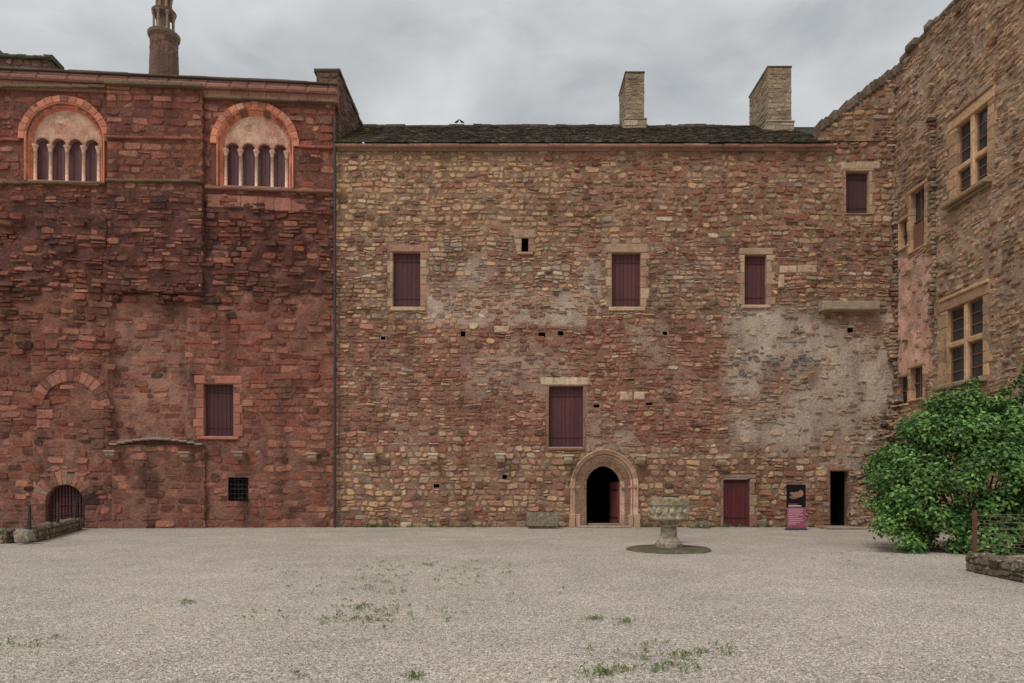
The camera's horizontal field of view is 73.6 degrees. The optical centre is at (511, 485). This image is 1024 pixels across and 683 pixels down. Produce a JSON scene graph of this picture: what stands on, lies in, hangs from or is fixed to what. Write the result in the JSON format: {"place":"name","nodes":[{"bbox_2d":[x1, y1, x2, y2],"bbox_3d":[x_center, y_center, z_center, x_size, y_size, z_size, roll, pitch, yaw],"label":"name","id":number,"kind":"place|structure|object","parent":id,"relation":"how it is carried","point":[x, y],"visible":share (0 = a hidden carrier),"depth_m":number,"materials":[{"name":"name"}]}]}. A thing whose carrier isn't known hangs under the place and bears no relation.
{"place":"outdoors","nodes":[
{"label":"outdoors","id":0,"kind":"place"},
{"bbox_2d":[0,522,1023,682],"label":"ground","id":1,"kind":"structure","parent":0,"point":[442,541],"depth_m":9.13,"materials":[{"name":"grey gravel"}]},
{"bbox_2d":[0,528,15,543],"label":"wall","id":2,"kind":"structure","parent":1,"relation":"on","point":[6,536],"depth_m":18.84,"materials":[{"name":"stone"}]},
{"bbox_2d":[13,529,36,542],"bbox_3d":[-13.347,1.379,18.736,0.479,0.398,0.404,0,0,0],"label":"stone block","id":3,"kind":"object","parent":1,"relation":"on","point":[25,535],"depth_m":18.59,"materials":[{"name":"beige stone"}]},
{"bbox_2d":[0,501,76,542],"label":"wire fence","id":4,"kind":"object","parent":1,"relation":"on","point":[56,512],"visible":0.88,"depth_m":20.91,"materials":[{"name":"metal"}]},
{"bbox_2d":[19,517,82,542],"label":"wall","id":5,"kind":"structure","parent":1,"relation":"on","point":[46,531],"depth_m":21.33,"materials":[{"name":"stone"}]},
{"bbox_2d":[0,0,362,528],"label":"red building","id":6,"kind":"structure","parent":1,"relation":"on","point":[168,290],"depth_m":25.75,"materials":[{"name":"stone"}]},
{"bbox_2d":[17,95,106,185],"bbox_3d":[-16.653,-12.851,25.604,3.293,3.311,0.484,0,0,-5],"label":"arcade window","id":7,"kind":"structure","parent":6,"relation":"in","point":[65,143],"depth_m":25.63,"materials":[{"name":"stone"}]},
{"bbox_2d":[31,469,99,527],"bbox_3d":[-16.690,0.507,26.217,2.427,2.225,1.536,0,0,-5],"label":"cellar doorway","id":8,"kind":"structure","parent":6,"relation":"in","point":[66,486],"depth_m":25.54,"materials":[{"name":"red stone"}]},
{"bbox_2d":[193,375,242,439],"bbox_3d":[-11.144,-2.955,26.082,1.834,2.421,0.417,0,0,-5],"label":"window","id":9,"kind":"structure","parent":6,"relation":"in","point":[221,408],"depth_m":26.06,"materials":[{"name":"wood"}]},
{"bbox_2d":[228,477,247,500],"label":"barred window","id":10,"kind":"structure","parent":6,"relation":"in","point":[237,486],"depth_m":26.30,"materials":[{"name":"metal"}]},
{"bbox_2d":[210,101,298,187],"bbox_3d":[-9.786,-12.922,26.175,3.307,3.364,0.476,0,0,-5],"label":"arcade window","id":11,"kind":"structure","parent":6,"relation":"in","point":[255,151],"depth_m":26.20,"materials":[{"name":"stone"}]},
{"bbox_2d":[0,545,901,680],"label":"weeds","id":12,"kind":"object","parent":1,"relation":"on","point":[601,669],"visible":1,"depth_m":7.13,"materials":[{"name":"green plant"}]},
{"bbox_2d":[526,512,558,528],"bbox_3d":[1.131,1.305,25.555,1.210,0.650,0.530,0,0,0],"label":"stone trough","id":13,"kind":"object","parent":1,"relation":"on","point":[549,519],"visible":0.97,"depth_m":25.32,"materials":[{"name":"grey stone"}]},
{"bbox_2d":[355,523,813,526],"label":"wall foot grass","id":14,"kind":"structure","parent":1,"relation":"on","point":[473,525],"depth_m":26.14,"materials":[{"name":"green plant"}]},
{"bbox_2d":[333,63,904,527],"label":"stone building","id":15,"kind":"structure","parent":1,"relation":"on","point":[625,319],"depth_m":26.30,"materials":[{"name":"stone"}]},
{"bbox_2d":[387,244,430,310],"bbox_3d":[-3.956,-7.986,26.441,1.686,2.564,0.417,0,0,0],"label":"window","id":16,"kind":"structure","parent":15,"relation":"in","point":[406,274],"depth_m":26.47,"materials":[{"name":"wood"}]},
{"bbox_2d":[514,230,535,254],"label":"slit window","id":17,"kind":"structure","parent":15,"relation":"in","point":[518,234],"depth_m":26.27,"materials":[{"name":"stone"}]},
{"bbox_2d":[541,377,589,449],"bbox_3d":[2.050,-2.754,26.442,1.891,2.803,0.415,0,0,0],"label":"window","id":18,"kind":"structure","parent":15,"relation":"in","point":[565,425],"depth_m":26.47,"materials":[{"name":"wood"}]},
{"bbox_2d":[605,244,649,310],"bbox_3d":[4.423,-7.993,26.443,1.746,2.578,0.415,0,0,0],"label":"window","id":19,"kind":"structure","parent":15,"relation":"in","point":[629,273],"depth_m":26.47,"materials":[{"name":"wood"}]},
{"bbox_2d":[718,475,756,526],"bbox_3d":[8.673,0.587,26.453,1.499,2.020,0.394,0,0,0],"label":"doorway","id":20,"kind":"structure","parent":15,"relation":"in","point":[739,500],"depth_m":26.42,"materials":[{"name":"wood"}]},
{"bbox_2d":[737,248,775,308],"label":"window","id":21,"kind":"structure","parent":15,"relation":"in","point":[754,280],"depth_m":26.38,"materials":[{"name":"wood"}]},
{"bbox_2d":[827,468,853,524],"bbox_3d":[12.610,0.489,27.530,1.043,2.322,2.540,0,0,0],"label":"doorway","id":22,"kind":"structure","parent":15,"relation":"in","point":[839,495],"depth_m":27.09,"materials":[{"name":"stone"}]},
{"bbox_2d":[840,164,874,214],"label":"window","id":23,"kind":"structure","parent":15,"relation":"in","point":[856,201],"depth_m":26.47,"materials":[{"name":"wood"}]},
{"bbox_2d":[626,498,711,553],"bbox_3d":[3.892,0.953,16.990,2.082,1.295,2.101,0,0,0],"label":"stone font","id":24,"kind":"object","parent":1,"relation":"on","point":[668,514],"visible":1,"depth_m":16.68,"materials":[{"name":"grey stone"}]},
{"bbox_2d":[689,522,697,527],"bbox_3d":[6.819,1.514,25.763,0.284,0.255,0.402,0,0,-16],"label":"fallen stone","id":25,"kind":"object","parent":1,"relation":"on","point":[693,525],"visible":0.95,"depth_m":25.60,"materials":[{"name":"grey stone"}]},
{"bbox_2d":[697,521,710,527],"bbox_3d":[7.201,1.482,25.754,0.368,0.296,0.536,0,0,-22],"label":"fallen stone","id":26,"kind":"object","parent":1,"relation":"on","point":[703,524],"visible":0.93,"depth_m":25.57,"materials":[{"name":"grey stone"}]},
{"bbox_2d":[785,485,806,529],"bbox_3d":[10.209,0.782,24.601,0.740,1.637,0.198,0,0,0],"label":"banner","id":27,"kind":"object","parent":1,"relation":"on","point":[795,507],"visible":1,"depth_m":24.59,"materials":[{"name":"paint"}]},
{"bbox_2d":[814,525,866,529],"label":"stone slab","id":28,"kind":"structure","parent":1,"relation":"on","point":[838,527],"depth_m":24.92,"materials":[{"name":"beige stone"}]},
{"bbox_2d":[846,0,1023,532],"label":"ruined wing","id":29,"kind":"structure","parent":1,"relation":"on","point":[957,283],"depth_m":22.71,"materials":[{"name":"brown stone"}]},
{"bbox_2d":[896,371,915,406],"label":"window","id":30,"kind":"structure","parent":29,"relation":"in","point":[902,389],"depth_m":26.00,"materials":[{"name":"stone"}]},
{"bbox_2d":[897,212,915,251],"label":"window","id":31,"kind":"structure","parent":29,"relation":"in","point":[903,235],"depth_m":26.04,"materials":[{"name":"stone"}]},
{"bbox_2d":[906,178,927,255],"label":"window","id":32,"kind":"structure","parent":29,"relation":"in","point":[916,198],"depth_m":25.13,"materials":[{"name":"stone"}]},
{"bbox_2d":[907,360,926,401],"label":"window","id":33,"kind":"structure","parent":29,"relation":"in","point":[916,382],"depth_m":25.17,"materials":[{"name":"stone"}]},
{"bbox_2d":[932,278,992,392],"bbox_3d":[14.793,-4.774,22.371,0.614,3.250,2.715,0,0,0],"label":"cross window","id":34,"kind":"structure","parent":29,"relation":"in","point":[964,320],"depth_m":22.29,"materials":[{"name":"stone"}]},
{"bbox_2d":[940,81,997,211],"bbox_3d":[14.795,-10.796,22.045,0.610,3.139,2.428,0,0,0],"label":"cross window","id":35,"kind":"structure","parent":29,"relation":"in","point":[967,169],"depth_m":21.99,"materials":[{"name":"stone"}]},
{"bbox_2d":[858,362,1023,554],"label":"shrub","id":36,"kind":"object","parent":1,"relation":"on","point":[986,436],"visible":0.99,"depth_m":16.11,"materials":[{"name":"green plant"}]},
{"bbox_2d":[965,551,1023,582],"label":"wall","id":37,"kind":"structure","parent":1,"relation":"on","point":[998,566],"depth_m":11.94,"materials":[{"name":"stone"}]},
{"bbox_2d":[972,510,1023,554],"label":"wire fence","id":38,"kind":"object","parent":37,"relation":"on","point":[974,531],"visible":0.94,"depth_m":12.67,"materials":[{"name":"metal"}]},
{"bbox_2d":[662,496,678,497],"bbox_3d":[4.376,0.941,18.752,0.460,1.318,0.340,0,0,0],"label":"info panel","id":39,"kind":"object","parent":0,"point":[670,496],"visible":0.24,"depth_m":18.87,"materials":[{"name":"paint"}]}
]}

